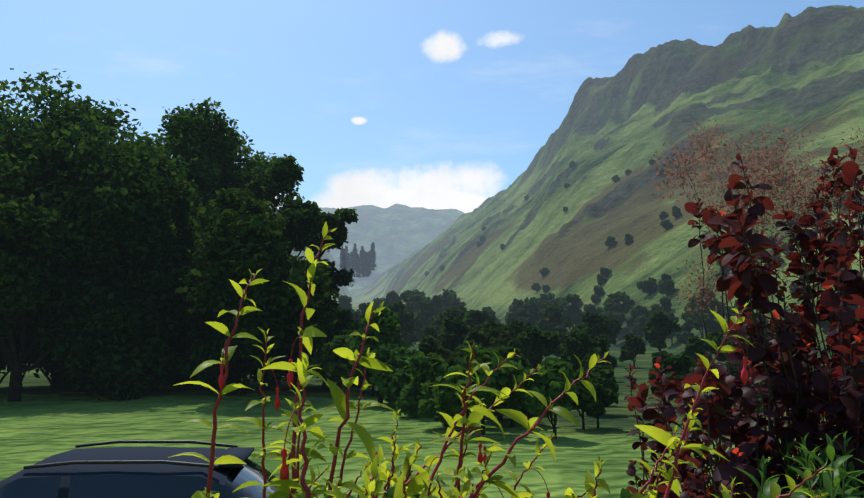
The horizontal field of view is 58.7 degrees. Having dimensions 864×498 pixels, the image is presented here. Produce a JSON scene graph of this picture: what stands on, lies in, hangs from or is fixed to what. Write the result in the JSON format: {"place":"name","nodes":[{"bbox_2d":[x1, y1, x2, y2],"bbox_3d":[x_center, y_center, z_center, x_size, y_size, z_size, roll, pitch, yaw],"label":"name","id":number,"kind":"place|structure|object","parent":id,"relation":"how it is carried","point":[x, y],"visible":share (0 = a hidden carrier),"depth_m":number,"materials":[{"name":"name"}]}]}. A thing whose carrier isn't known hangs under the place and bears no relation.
{"place":"outdoors","nodes":[
{"label":"outdoors","id":0,"kind":"place"},
{"bbox_2d":[0,5,863,497],"bbox_3d":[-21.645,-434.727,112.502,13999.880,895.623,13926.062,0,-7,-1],"label":"terrain","id":1,"kind":"structure","parent":0,"point":[802,71],"depth_m":425.41,"materials":[{"name":"green plant"}]},
{"bbox_2d":[0,79,71,211],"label":"oak tree","id":2,"kind":"object","parent":1,"relation":"on","point":[14,179],"visible":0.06,"depth_m":39.17,"materials":[{"name":"green plant"}]},
{"bbox_2d":[0,68,194,389],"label":"oak tree","id":3,"kind":"object","parent":1,"relation":"on","point":[83,149],"visible":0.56,"depth_m":41.06,"materials":[{"name":"green plant"}]},
{"bbox_2d":[0,440,298,497],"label":"car","id":4,"kind":"object","parent":1,"relation":"on","point":[135,472],"visible":0.81,"depth_m":6.37,"materials":[{"name":"paint"}]},
{"bbox_2d":[0,260,359,400],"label":"oak understorey bushes","id":5,"kind":"object","parent":1,"relation":"on","point":[166,352],"visible":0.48,"depth_m":37.86,"materials":[{"name":"green plant"}]},
{"bbox_2d":[151,97,300,261],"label":"oak tree","id":6,"kind":"object","parent":1,"relation":"on","point":[204,143],"visible":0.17,"depth_m":53.44,"materials":[{"name":"green plant"}]},
{"bbox_2d":[139,187,339,394],"bbox_3d":[-9.400,2.311,39.714,9.688,11.130,13.221,4,-8,-33],"label":"oak tree","id":7,"kind":"object","parent":1,"relation":"on","point":[243,231],"visible":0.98,"depth_m":35.94,"materials":[{"name":"green plant"}]},
{"bbox_2d":[267,155,358,385],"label":"oak tree","id":8,"kind":"object","parent":1,"relation":"on","point":[305,222],"visible":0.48,"depth_m":48.19,"materials":[{"name":"green plant"}]},
{"bbox_2d":[303,242,377,277],"bbox_3d":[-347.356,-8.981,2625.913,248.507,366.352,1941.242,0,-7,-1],"label":"conifer trees","id":9,"kind":"object","parent":1,"relation":"on","point":[363,264],"visible":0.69,"depth_m":3159.04,"materials":[{"name":"green plant"}]},
{"bbox_2d":[308,306,577,438],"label":"trees","id":10,"kind":"object","parent":1,"relation":"on","point":[407,383],"visible":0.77,"depth_m":25.60,"materials":[{"name":"green plant"}]},
{"bbox_2d":[168,222,836,497],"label":"shrub","id":11,"kind":"object","parent":1,"relation":"on","point":[375,475],"visible":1,"depth_m":1.04,"materials":[{"name":"green plant"}]},
{"bbox_2d":[202,430,863,497],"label":"garden bed shrubs","id":12,"kind":"object","parent":1,"relation":"on","point":[831,479],"visible":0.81,"depth_m":1.31,"materials":[{"name":"green plant"}]},
{"bbox_2d":[321,288,863,428],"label":"valley trees","id":13,"kind":"object","parent":1,"relation":"on","point":[533,331],"visible":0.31,"depth_m":73.92,"materials":[{"name":"green plant"}]},
{"bbox_2d":[424,159,863,332],"bbox_3d":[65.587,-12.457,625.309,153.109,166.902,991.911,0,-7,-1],"label":"hillside bushes","id":14,"kind":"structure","parent":1,"relation":"on","point":[666,283],"depth_m":231.27,"materials":[{"name":"green plant"}]},
{"bbox_2d":[622,115,863,497],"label":"smoke bush","id":15,"kind":"object","parent":1,"relation":"on","point":[836,386],"visible":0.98,"depth_m":1.79,"materials":[{"name":"red plant"}]},
{"bbox_2d":[0,0,863,212],"label":"sky","id":16,"kind":"structure","parent":0,"point":[428,104],"materials":[{"name":"blue"}]}
]}

